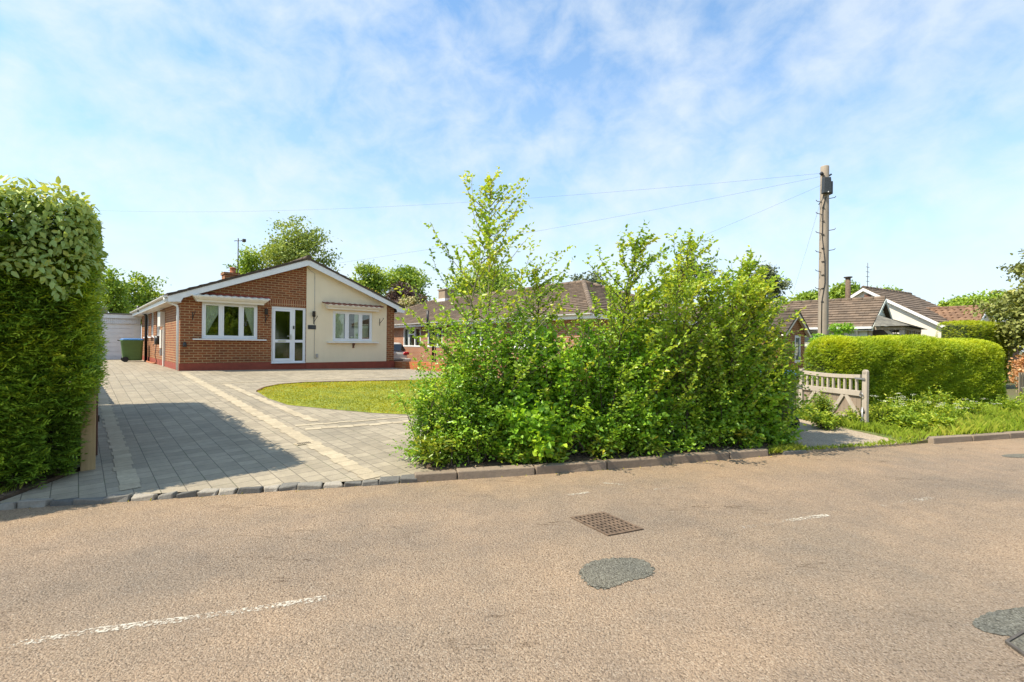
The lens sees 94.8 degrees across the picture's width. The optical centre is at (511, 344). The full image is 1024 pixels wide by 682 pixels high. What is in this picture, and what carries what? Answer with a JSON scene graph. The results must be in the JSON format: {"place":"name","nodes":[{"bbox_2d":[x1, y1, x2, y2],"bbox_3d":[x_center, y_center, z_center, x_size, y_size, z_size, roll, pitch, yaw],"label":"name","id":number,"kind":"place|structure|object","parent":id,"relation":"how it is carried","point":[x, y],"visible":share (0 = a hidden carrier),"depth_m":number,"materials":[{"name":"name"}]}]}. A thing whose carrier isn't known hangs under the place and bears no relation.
{"place":"outdoors","nodes":[
{"label":"outdoors","id":0,"kind":"place"},
{"bbox_2d":[258,377,466,413],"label":"lawn","id":1,"kind":"structure","parent":0,"point":[347,394],"depth_m":10.85,"materials":[{"name":"green plant"}]},
{"bbox_2d":[91,359,835,496],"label":"driveway","id":2,"kind":"structure","parent":0,"point":[181,432],"depth_m":7.25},
{"bbox_2d":[0,470,93,502],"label":"driveway splay","id":3,"kind":"object","parent":2,"relation":"on","point":[79,484],"visible":0.84,"depth_m":4.77,"materials":[{"name":"grey concrete"}]},
{"bbox_2d":[117,338,143,361],"bbox_3d":[-17.470,0.256,21.558,0.962,1.070,0.680,1,0,-43],"label":"wheelie bin","id":4,"kind":"object","parent":2,"relation":"on","point":[131,349],"visible":0.99,"depth_m":21.37,"materials":[{"name":"green plastic"}]},
{"bbox_2d":[98,372,417,490],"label":"paving bands","id":5,"kind":"object","parent":2,"relation":"on","point":[125,481],"visible":0.91,"depth_m":7.36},
{"bbox_2d":[0,438,1023,681],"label":"road","id":6,"kind":"structure","parent":0,"point":[472,580],"depth_m":3.16,"materials":[{"name":"asphalt"}]},
{"bbox_2d":[9,483,927,647],"bbox_3d":[0.666,1.573,4.380,7.459,0.001,1.626,1,0,-21],"label":"road marking","id":7,"kind":"object","parent":6,"relation":"on","point":[279,604],"visible":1,"depth_m":2.64,"materials":[{"name":"beige paint"}]},
{"bbox_2d":[570,512,643,535],"bbox_3d":[0.826,1.572,4.143,0.360,0.008,0.542,1,0,-33],"label":"drain cover","id":8,"kind":"object","parent":6,"relation":"on","point":[607,524],"visible":1,"depth_m":4.12,"materials":[{"name":"metal"}]},
{"bbox_2d":[579,557,654,588],"bbox_3d":[0.718,1.574,3.284,0.596,0.001,0.368,1,0,-27],"label":"tarmac patch","id":9,"kind":"object","parent":6,"relation":"on","point":[604,573],"visible":1,"depth_m":3.26,"materials":[{"name":"grey asphalt"}]},
{"bbox_2d":[972,607,1023,635],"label":"tarmac patch","id":10,"kind":"object","parent":6,"relation":"on","point":[1009,622],"visible":1,"depth_m":2.71,"materials":[{"name":"grey asphalt"}]},
{"bbox_2d":[1005,630,1023,655],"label":"manhole cover","id":11,"kind":"object","parent":6,"relation":"on","point":[1015,642],"visible":1,"depth_m":2.51,"materials":[{"name":"metal"}]},
{"bbox_2d":[0,0,1023,351],"label":"sky","id":12,"kind":"structure","parent":0,"point":[188,115],"materials":[{"name":"blue"}]},
{"bbox_2d":[58,351,1023,464],"bbox_3d":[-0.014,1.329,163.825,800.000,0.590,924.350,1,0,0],"label":"ground","id":13,"kind":"structure","parent":0,"point":[1011,389],"depth_m":16.85,"materials":[{"name":"green plant"}]},
{"bbox_2d":[17,498,53,508],"bbox_3d":[-4.491,1.518,4.431,0.237,0.130,0.119,1,0,-8],"label":"granite sett","id":14,"kind":"object","parent":13,"relation":"on","point":[33,502],"visible":0.54,"depth_m":4.40,"materials":[{"name":"grey stone"}]},
{"bbox_2d":[0,461,79,503],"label":"hedge bed","id":15,"kind":"object","parent":13,"relation":"on","point":[49,478],"visible":0.13,"depth_m":4.85,"materials":[{"name":"soil"}]},
{"bbox_2d":[0,190,109,489],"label":"yew hedge","id":16,"kind":"object","parent":13,"relation":"on","point":[50,348],"visible":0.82,"depth_m":4.87,"materials":[{"name":"green plant"}]},
{"bbox_2d":[0,175,108,302],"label":"climbing shrub","id":17,"kind":"object","parent":16,"relation":"on","point":[78,202],"visible":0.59,"depth_m":4.86,"materials":[{"name":"green plant"}]},
{"bbox_2d":[80,386,95,470],"bbox_3d":[-4.895,1.018,5.433,0.130,1.238,0.130,1,0,-43],"label":"gate post","id":18,"kind":"object","parent":13,"relation":"on","point":[89,458],"visible":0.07,"depth_m":5.39,"materials":[{"name":"beige wood"}]},
{"bbox_2d":[73,497,104,504],"bbox_3d":[-4.068,1.528,4.539,0.258,0.119,0.099,1,0,-16],"label":"granite sett","id":19,"kind":"object","parent":13,"relation":"on","point":[85,501],"visible":0.5,"depth_m":4.50,"materials":[{"name":"grey stone"}]},
{"bbox_2d":[98,265,137,313],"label":"garden tree","id":20,"kind":"object","parent":13,"relation":"on","point":[114,296],"visible":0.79,"depth_m":31.81,"materials":[{"name":"green plant"}]},
{"bbox_2d":[103,494,132,502],"bbox_3d":[-3.845,1.529,4.605,0.207,0.122,0.138,1,0,-8],"label":"granite sett","id":21,"kind":"object","parent":13,"relation":"on","point":[112,498],"visible":0.54,"depth_m":4.57,"materials":[{"name":"grey stone"}]},
{"bbox_2d":[99,313,141,359],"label":"garage","id":22,"kind":"structure","parent":13,"relation":"on","point":[122,325],"depth_m":24.12,"materials":[{"name":"white paint"}]},
{"bbox_2d":[101,323,133,359],"bbox_3d":[-20.682,-0.107,23.752,2.450,1.920,0.050,1,0,-43],"label":"garage door","id":23,"kind":"structure","parent":22,"relation":"in","point":[114,332],"depth_m":24.08,"materials":[{"name":"metal"}]},
{"bbox_2d":[119,270,168,338],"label":"garden tree","id":24,"kind":"object","parent":13,"relation":"on","point":[145,293],"visible":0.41,"depth_m":35.70,"materials":[{"name":"green plant"}]},
{"bbox_2d":[221,242,264,273],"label":"birch tree","id":25,"kind":"object","parent":13,"relation":"on","point":[247,262],"visible":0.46,"depth_m":31.43,"materials":[{"name":"green plant"}]},
{"bbox_2d":[130,238,406,370],"bbox_3d":[-12.175,-1.818,22.532,8.730,5.920,12.935,1,0,-43],"label":"bungalow","id":26,"kind":"object","parent":13,"relation":"on","point":[307,312],"visible":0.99,"depth_m":17.97,"materials":[{"name":"red brick"}]},
{"bbox_2d":[192,302,266,340],"bbox_3d":[-9.779,-0.795,16.366,2.220,1.295,0.265,1,0,-43],"label":"window","id":27,"kind":"structure","parent":26,"relation":"in","point":[210,310],"depth_m":16.25,"materials":[{"name":"white plastic"}]},
{"bbox_2d":[272,309,291,360],"bbox_3d":[-8.555,-0.350,17.553,0.676,1.930,0.105,1,0,-43],"label":"door leaf","id":28,"kind":"structure","parent":26,"relation":"in","point":[289,341],"depth_m":17.58,"materials":[{"name":"white plastic"}]},
{"bbox_2d":[271,306,305,363],"bbox_3d":[-8.398,-0.352,17.693,1.240,2.112,0.190,1,0,-43],"label":"front door","id":29,"kind":"structure","parent":26,"relation":"in","point":[293,309],"depth_m":17.85,"materials":[{"name":"white plastic"}]},
{"bbox_2d":[327,310,378,347],"bbox_3d":[-6.570,-0.609,19.417,2.160,1.500,0.380,1,0,-43],"label":"window","id":30,"kind":"structure","parent":26,"relation":"in","point":[340,321],"depth_m":19.29,"materials":[{"name":"white plastic"}]},
{"bbox_2d":[232,212,345,271],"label":"birch tree","id":31,"kind":"object","parent":13,"relation":"on","point":[282,250],"visible":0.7,"depth_m":33.10,"materials":[{"name":"green plant"}]},
{"bbox_2d":[297,481,322,489],"bbox_3d":[-2.172,1.547,5.058,0.246,0.120,0.113,1,0,-17],"label":"granite sett","id":32,"kind":"object","parent":13,"relation":"on","point":[309,485],"visible":0.55,"depth_m":5.02,"materials":[{"name":"grey stone"}]},
{"bbox_2d":[347,260,389,296],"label":"round tree","id":33,"kind":"object","parent":13,"relation":"on","point":[375,280],"visible":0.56,"depth_m":47.52,"materials":[{"name":"green plant"}]},
{"bbox_2d":[394,342,410,361],"bbox_3d":[-7.185,0.610,25.535,1.784,1.450,4.135,1,0,-39],"label":"parked car","id":34,"kind":"object","parent":13,"relation":"on","point":[400,353],"visible":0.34,"depth_m":24.34,"materials":[{"name":"silver metal"}]},
{"bbox_2d":[385,281,427,303],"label":"copper beech","id":35,"kind":"object","parent":13,"relation":"on","point":[391,295],"visible":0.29,"depth_m":39.77,"materials":[{"name":"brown plant"}]},
{"bbox_2d":[380,260,436,302],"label":"round tree","id":36,"kind":"object","parent":13,"relation":"on","point":[412,277],"visible":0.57,"depth_m":50.59,"materials":[{"name":"green plant"}]},
{"bbox_2d":[414,469,456,481],"bbox_3d":[-0.885,1.545,5.438,0.483,0.152,0.149,1,0,-14],"label":"kerb stone","id":37,"kind":"object","parent":13,"relation":"on","point":[438,475],"visible":0.53,"depth_m":5.39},
{"bbox_2d":[394,361,481,376],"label":"garden wall","id":38,"kind":"structure","parent":13,"relation":"on","point":[403,364],"depth_m":19.46,"materials":[{"name":"brick"}]},
{"bbox_2d":[437,259,522,296],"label":"garden tree","id":39,"kind":"object","parent":13,"relation":"on","point":[497,281],"visible":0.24,"depth_m":42.55,"materials":[{"name":"green plant"}]},
{"bbox_2d":[456,464,534,479],"bbox_3d":[-0.192,1.548,5.620,0.936,0.161,0.148,1,0,-14],"label":"kerb stone","id":40,"kind":"object","parent":13,"relation":"on","point":[495,471],"visible":0.54,"depth_m":5.57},
{"bbox_2d":[394,273,716,380],"bbox_3d":[-1.097,-1.442,26.846,8.944,6.400,22.568,1,0,-39],"label":"brick bungalow","id":41,"kind":"object","parent":13,"relation":"on","point":[581,301],"visible":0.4,"depth_m":21.80,"materials":[{"name":"brown tile"}]},
{"bbox_2d":[403,327,420,346],"bbox_3d":[-5.509,-0.403,26.022,0.110,1.050,2.000,1,0,-39],"label":"window","id":42,"kind":"structure","parent":41,"relation":"in","point":[409,341],"depth_m":26.05,"materials":[{"name":"white plastic"}]},
{"bbox_2d":[533,460,606,474],"bbox_3d":[0.730,1.556,5.873,0.956,0.163,0.156,1,0,-17],"label":"kerb stone","id":43,"kind":"object","parent":13,"relation":"on","point":[566,467],"visible":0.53,"depth_m":5.82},
{"bbox_2d":[565,269,607,285],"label":"garden tree","id":44,"kind":"object","parent":13,"relation":"on","point":[576,278],"visible":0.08,"depth_m":45.80,"materials":[{"name":"green plant"}]},
{"bbox_2d":[425,435,779,470],"bbox_3d":[1.557,1.539,6.881,5.692,0.145,1.287,1,0,-18],"label":"planting bed","id":45,"kind":"object","parent":13,"relation":"on","point":[494,462],"visible":0.16,"depth_m":6.24,"materials":[{"name":"soil"}]},
{"bbox_2d":[387,350,483,468],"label":"hawthorn","id":46,"kind":"object","parent":45,"relation":"on","point":[428,416],"visible":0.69,"depth_m":5.88,"materials":[{"name":"green plant"}]},
{"bbox_2d":[405,422,465,467],"bbox_3d":[-0.925,1.270,5.724,0.714,0.638,0.618,1,0,0],"label":"laurel","id":47,"kind":"object","parent":45,"relation":"on","point":[430,452],"visible":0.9,"depth_m":5.66,"materials":[{"name":"green plant"}]},
{"bbox_2d":[413,218,506,380],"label":"hornbeam sapling","id":48,"kind":"object","parent":45,"relation":"on","point":[476,312],"visible":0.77,"depth_m":6.12,"materials":[{"name":"green plant"}]},
{"bbox_2d":[416,298,519,466],"bbox_3d":[-0.551,0.507,6.066,1.398,2.173,1.115,1,0,0],"label":"hawthorn","id":49,"kind":"object","parent":45,"relation":"on","point":[474,436],"visible":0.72,"depth_m":5.89,"materials":[{"name":"green plant"}]},
{"bbox_2d":[394,166,599,414],"bbox_3d":[-0.248,-0.514,6.426,2.871,4.143,1.912,1,0,13],"label":"hornbeam sapling","id":50,"kind":"object","parent":45,"relation":"on","point":[486,188],"visible":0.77,"depth_m":6.46,"materials":[{"name":"green plant"}]},
{"bbox_2d":[435,294,564,464],"bbox_3d":[-0.187,0.495,6.250,1.593,2.292,1.327,1,0,-34],"label":"hawthorn","id":51,"kind":"object","parent":45,"relation":"on","point":[507,360],"visible":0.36,"depth_m":6.03,"materials":[{"name":"green plant"}]},
{"bbox_2d":[496,434,538,464],"bbox_3d":[0.054,1.377,5.934,0.630,0.524,0.589,1,0,0],"label":"laurel","id":52,"kind":"object","parent":45,"relation":"on","point":[518,448],"visible":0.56,"depth_m":5.85,"materials":[{"name":"green plant"}]},
{"bbox_2d":[489,373,576,463],"bbox_3d":[0.267,0.989,6.019,1.172,1.240,0.906,1,0,0],"label":"hazel","id":53,"kind":"object","parent":45,"relation":"on","point":[532,428],"visible":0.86,"depth_m":5.87,"materials":[{"name":"green plant"}]},
{"bbox_2d":[479,310,586,444],"bbox_3d":[0.283,0.572,6.507,1.621,2.064,1.137,1,0,0],"label":"hazel","id":54,"kind":"object","parent":45,"relation":"on","point":[538,332],"visible":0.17,"depth_m":6.38,"materials":[{"name":"green plant"}]},
{"bbox_2d":[492,262,609,409],"bbox_3d":[0.508,0.179,6.775,1.758,2.758,1.658,1,0,0],"label":"hornbeam sapling","id":55,"kind":"object","parent":45,"relation":"on","point":[534,276],"visible":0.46,"depth_m":6.98,"materials":[{"name":"green plant"}]},
{"bbox_2d":[537,433,577,462],"bbox_3d":[0.536,1.382,6.072,0.599,0.544,0.514,1,0,0],"label":"laurel","id":56,"kind":"object","parent":45,"relation":"on","point":[559,456],"visible":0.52,"depth_m":5.97,"materials":[{"name":"green plant"}]},
{"bbox_2d":[515,319,616,456],"bbox_3d":[0.645,0.623,6.480,1.611,1.977,1.217,1,0,19],"label":"hazel","id":57,"kind":"object","parent":45,"relation":"on","point":[565,409],"visible":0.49,"depth_m":6.25,"materials":[{"name":"green plant"}]},
{"bbox_2d":[578,426,624,459],"bbox_3d":[1.215,1.367,6.283,0.560,0.583,0.564,1,0,-37],"label":"laurel","id":58,"kind":"object","parent":45,"relation":"on","point":[603,454],"visible":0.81,"depth_m":6.21,"materials":[{"name":"green plant"}]},
{"bbox_2d":[549,317,661,454],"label":"hawthorn","id":59,"kind":"object","parent":45,"relation":"on","point":[620,429],"visible":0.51,"depth_m":6.39,"materials":[{"name":"green plant"}]},
{"bbox_2d":[541,220,700,421],"bbox_3d":[1.552,-0.032,6.791,2.508,3.221,1.985,1,0,0],"label":"hornbeam sapling","id":60,"kind":"object","parent":45,"relation":"on","point":[636,249],"visible":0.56,"depth_m":6.47,"materials":[{"name":"green plant"}]},
{"bbox_2d":[569,308,686,454],"bbox_3d":[1.674,0.555,6.745,1.568,2.192,1.200,1,0,33],"label":"hazel","id":61,"kind":"object","parent":45,"relation":"on","point":[651,422],"visible":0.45,"depth_m":6.51,"materials":[{"name":"green plant"}]},
{"bbox_2d":[623,428,670,457],"bbox_3d":[1.791,1.405,6.442,0.695,0.510,0.654,1,0,0],"label":"laurel","id":62,"kind":"object","parent":45,"relation":"on","point":[652,448],"visible":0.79,"depth_m":6.37,"materials":[{"name":"green plant"}]},
{"bbox_2d":[598,227,749,416],"bbox_3d":[2.269,-0.128,7.203,2.448,3.417,2.051,1,0,40],"label":"hornbeam sapling","id":63,"kind":"object","parent":45,"relation":"on","point":[703,298],"visible":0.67,"depth_m":6.80,"materials":[{"name":"green plant"}]},
{"bbox_2d":[623,312,730,452],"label":"hawthorn","id":64,"kind":"object","parent":45,"relation":"on","point":[687,442],"visible":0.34,"depth_m":6.84,"materials":[{"name":"green plant"}]},
{"bbox_2d":[652,266,753,404],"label":"hornbeam sapling","id":65,"kind":"object","parent":45,"relation":"on","point":[729,305],"visible":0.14,"depth_m":7.29,"materials":[{"name":"green plant"}]},
{"bbox_2d":[655,319,763,447],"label":"hawthorn","id":66,"kind":"object","parent":45,"relation":"on","point":[700,422],"visible":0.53,"depth_m":6.92,"materials":[{"name":"green plant"}]},
{"bbox_2d":[718,419,764,448],"bbox_3d":[3.423,1.371,7.052,0.551,0.544,0.628,1,0,0],"label":"laurel","id":67,"kind":"object","parent":45,"relation":"on","point":[739,435],"visible":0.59,"depth_m":6.91,"materials":[{"name":"green plant"}]},
{"bbox_2d":[696,317,792,448],"bbox_3d":[3.440,0.567,7.331,1.753,2.211,1.204,1,0,0],"label":"hazel","id":68,"kind":"object","parent":45,"relation":"on","point":[763,410],"visible":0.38,"depth_m":7.05,"materials":[{"name":"green plant"}]},
{"bbox_2d":[681,245,814,415],"bbox_3d":[3.720,0.028,7.397,2.421,3.155,2.277,1,0,0],"label":"hornbeam sapling","id":69,"kind":"object","parent":45,"relation":"on","point":[743,303],"visible":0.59,"depth_m":6.88,"materials":[{"name":"green plant"}]},
{"bbox_2d":[683,273,820,415],"bbox_3d":[3.712,0.251,7.582,2.097,2.704,1.569,1,0,0],"label":"hornbeam sapling","id":70,"kind":"object","parent":45,"relation":"on","point":[759,309],"visible":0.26,"depth_m":7.29,"materials":[{"name":"green plant"}]},
{"bbox_2d":[738,332,813,446],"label":"hawthorn","id":71,"kind":"object","parent":45,"relation":"on","point":[781,438],"visible":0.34,"depth_m":7.28,"materials":[{"name":"green plant"}]},
{"bbox_2d":[767,442,806,453],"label":"tuft grass","id":72,"kind":"structure","parent":45,"relation":"on","point":[780,448],"depth_m":6.96,"materials":[{"name":"green plant"}]},
{"bbox_2d":[604,455,671,469],"bbox_3d":[1.653,1.565,6.160,0.976,0.166,0.154,1,0,-19],"label":"kerb stone","id":73,"kind":"object","parent":13,"relation":"on","point":[634,462],"visible":0.53,"depth_m":6.10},
{"bbox_2d":[667,450,729,463],"bbox_3d":[2.565,1.573,6.474,0.973,0.167,0.152,1,0,-19],"label":"kerb stone","id":74,"kind":"object","parent":13,"relation":"on","point":[681,458],"visible":0.53,"depth_m":6.42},
{"bbox_2d":[724,448,767,458],"bbox_3d":[3.363,1.587,6.733,0.698,0.157,0.157,1,0,-17],"label":"kerb stone","id":75,"kind":"object","parent":13,"relation":"on","point":[746,453],"visible":0.52,"depth_m":6.68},
{"bbox_2d":[632,296,892,368],"bbox_3d":[12.090,-0.280,26.522,5.717,3.954,14.230,1,0,-43],"label":"weatherboard bungalow","id":76,"kind":"object","parent":13,"relation":"on","point":[861,313],"visible":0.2,"depth_m":21.39,"materials":[{"name":"brown tile"}]},
{"bbox_2d":[714,309,811,368],"bbox_3d":[10.960,0.084,21.548,2.877,3.203,4.000,1,0,-39],"label":"brick porch","id":77,"kind":"object","parent":13,"relation":"on","point":[796,324],"visible":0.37,"depth_m":20.25,"materials":[{"name":"brown tile"}]},
{"bbox_2d":[744,262,792,301],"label":"garden tree","id":78,"kind":"object","parent":13,"relation":"on","point":[783,285],"visible":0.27,"depth_m":53.86,"materials":[{"name":"green plant"}]},
{"bbox_2d":[790,289,817,300],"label":"distant tree","id":79,"kind":"object","parent":13,"relation":"on","point":[808,295],"visible":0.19,"depth_m":69.44,"materials":[{"name":"green plant"}]},
{"bbox_2d":[805,408,843,430],"bbox_3d":[5.766,1.404,8.646,0.590,0.468,0.531,1,0,-20],"label":"nettle","id":80,"kind":"object","parent":13,"relation":"on","point":[820,420],"visible":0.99,"depth_m":8.61,"materials":[{"name":"green plant"}]},
{"bbox_2d":[815,165,835,334],"bbox_3d":[9.796,-1.866,14.725,0.516,7.478,0.413,1,0,-39],"label":"telegraph pole","id":81,"kind":"object","parent":13,"relation":"on","point":[826,187],"visible":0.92,"depth_m":14.69,"materials":[{"name":"brown wood"}]},
{"bbox_2d":[826,322,857,336],"bbox_3d":[9.166,0.669,13.223,0.845,2.596,0.709,1,0,0],"label":"garden shrub","id":82,"kind":"object","parent":13,"relation":"on","point":[846,328],"visible":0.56,"depth_m":13.13,"materials":[{"name":"green plant"}]},
{"bbox_2d":[813,280,871,299],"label":"distant tree","id":83,"kind":"object","parent":13,"relation":"on","point":[836,292],"visible":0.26,"depth_m":61.23,"materials":[{"name":"green plant"}]},
{"bbox_2d":[868,315,926,335],"bbox_3d":[17.169,0.208,20.868,5.210,2.884,1.376,1,0,-43],"label":"veranda","id":84,"kind":"object","parent":13,"relation":"on","point":[897,326],"visible":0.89,"depth_m":19.49,"materials":[{"name":"white wood"}]},
{"bbox_2d":[851,263,952,337],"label":"cream house","id":85,"kind":"structure","parent":13,"relation":"on","point":[908,307],"depth_m":26.34,"materials":[{"name":"white paint"}]},
{"bbox_2d":[803,334,1007,407],"bbox_3d":[9.424,0.664,11.253,5.613,1.845,1.396,1,0,-16],"label":"clipped hedge","id":86,"kind":"object","parent":13,"relation":"on","point":[906,366],"visible":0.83,"depth_m":10.61,"materials":[{"name":"green plant"}]},
{"bbox_2d":[925,434,971,443],"bbox_3d":[7.394,1.628,7.962,0.940,0.159,0.145,1,0,-16],"label":"kerb stone","id":87,"kind":"object","parent":13,"relation":"on","point":[947,439],"visible":0.56,"depth_m":7.90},
{"bbox_2d":[926,305,995,325],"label":"pantiled wing","id":88,"kind":"structure","parent":13,"relation":"on","point":[951,313],"depth_m":25.79,"materials":[{"name":"orange tile"}]},
{"bbox_2d":[935,319,1013,384],"bbox_3d":[17.282,0.292,17.562,3.118,2.414,1.288,1,0,-20],"label":"clipped hedge","id":89,"kind":"object","parent":13,"relation":"on","point":[969,328],"visible":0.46,"depth_m":17.13,"materials":[{"name":"green plant"}]},
{"bbox_2d":[943,289,1016,320],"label":"distant tree","id":90,"kind":"object","parent":13,"relation":"on","point":[965,299],"visible":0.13,"depth_m":60.13,"materials":[{"name":"green plant"}]},
{"bbox_2d":[965,432,1009,440],"bbox_3d":[8.310,1.640,8.225,0.946,0.155,0.145,1,0,-16],"label":"kerb stone","id":91,"kind":"object","parent":13,"relation":"on","point":[988,436],"visible":0.5,"depth_m":8.17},
{"bbox_2d":[960,283,1023,366],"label":"tree","id":92,"kind":"object","parent":13,"relation":"on","point":[1011,305],"visible":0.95,"depth_m":17.01,"materials":[{"name":"green plant"}]},
{"bbox_2d":[996,248,1023,282],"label":"conifer","id":93,"kind":"object","parent":13,"relation":"on","point":[1017,270],"visible":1,"depth_m":19.15,"materials":[{"name":"green plant"}]},
{"bbox_2d":[792,419,910,451],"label":"gravel drive","id":94,"kind":"structure","parent":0,"point":[839,436],"depth_m":7.87,"materials":[{"name":"grey gravel"}]},
{"bbox_2d":[808,388,838,419],"bbox_3d":[5.940,1.197,8.982,0.503,0.751,0.567,1,0,31],"label":"bramble","id":95,"kind":"object","parent":94,"relation":"on","point":[822,405],"visible":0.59,"depth_m":8.92,"materials":[{"name":"green plant"}]},
{"bbox_2d":[797,396,1023,443],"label":"grass verge","id":96,"kind":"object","parent":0,"point":[922,439],"depth_m":8.28,"materials":[{"name":"green plant"}]},
{"bbox_2d":[796,368,868,422],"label":"wooden gate","id":97,"kind":"structure","parent":96,"relation":"on","point":[844,398],"depth_m":9.26,"materials":[{"name":"brown wood"}]},
{"bbox_2d":[793,408,912,432],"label":"weeds","id":98,"kind":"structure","parent":96,"relation":"on","point":[854,425],"depth_m":8.68,"materials":[{"name":"green plant"}]},
{"bbox_2d":[802,437,921,449],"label":"edge grass","id":99,"kind":"structure","parent":96,"relation":"on","point":[873,443],"depth_m":7.44,"materials":[{"name":"green plant"}]},
{"bbox_2d":[869,389,913,423],"bbox_3d":[7.168,1.252,8.945,0.895,0.840,0.812,1,0,0],"label":"cow parsley","id":100,"kind":"object","parent":96,"relation":"on","point":[893,408],"visible":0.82,"depth_m":8.86,"materials":[{"name":"green plant"}]},
{"bbox_2d":[881,394,933,415],"bbox_3d":[7.845,1.290,9.317,0.845,0.647,0.745,1,0,39],"label":"cow parsley","id":101,"kind":"object","parent":96,"relation":"on","point":[916,407],"visible":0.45,"depth_m":9.23,"materials":[{"name":"green plant"}]},
{"bbox_2d":[881,406,935,431],"bbox_3d":[7.250,1.445,8.520,0.718,0.597,0.688,1,0,0],"label":"dock","id":102,"kind":"object","parent":96,"relation":"on","point":[918,421],"visible":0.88,"depth_m":8.49,"materials":[{"name":"green plant"}]},
{"bbox_2d":[909,385,961,412],"bbox_3d":[8.888,1.228,9.909,0.915,0.782,0.790,1,0,0],"label":"nettle","id":103,"kind":"object","parent":96,"relation":"on","point":[942,398],"visible":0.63,"depth_m":9.86,"materials":[{"name":"green plant"}]},
{"bbox_2d":[921,409,959,430],"bbox_3d":[7.748,1.448,8.620,0.771,0.529,0.632,1,0,-22],"label":"dock","id":104,"kind":"object","parent":96,"relation":"on","point":[941,419],"visible":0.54,"depth_m":8.52,"materials":[{"name":"green plant"}]},
{"bbox_2d":[928,402,972,420],"bbox_3d":[8.538,1.405,9.182,0.861,0.576,0.654,1,0,0],"label":"cow parsley","id":105,"kind":"object","parent":96,"relation":"on","point":[948,412],"visible":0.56,"depth_m":9.10,"materials":[{"name":"green plant"}]},
{"bbox_2d":[949,394,1001,415],"bbox_3d":[9.709,1.353,9.951,0.832,0.622,0.760,1,0,-14],"label":"cow parsley","id":106,"kind":"object","parent":96,"relation":"on","point":[973,408],"visible":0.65,"depth_m":9.87,"materials":[{"name":"green plant"}]},
{"bbox_2d":[984,394,1023,411],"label":"nettle","id":107,"kind":"object","parent":96,"relation":"on","point":[1010,405],"visible":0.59,"depth_m":10.56,"materials":[{"name":"green plant"}]},
{"bbox_2d":[1005,353,1023,387],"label":"orange shrub","id":108,"kind":"object","parent":96,"relation":"on","point":[1018,363],"visible":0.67,"depth_m":13.79,"materials":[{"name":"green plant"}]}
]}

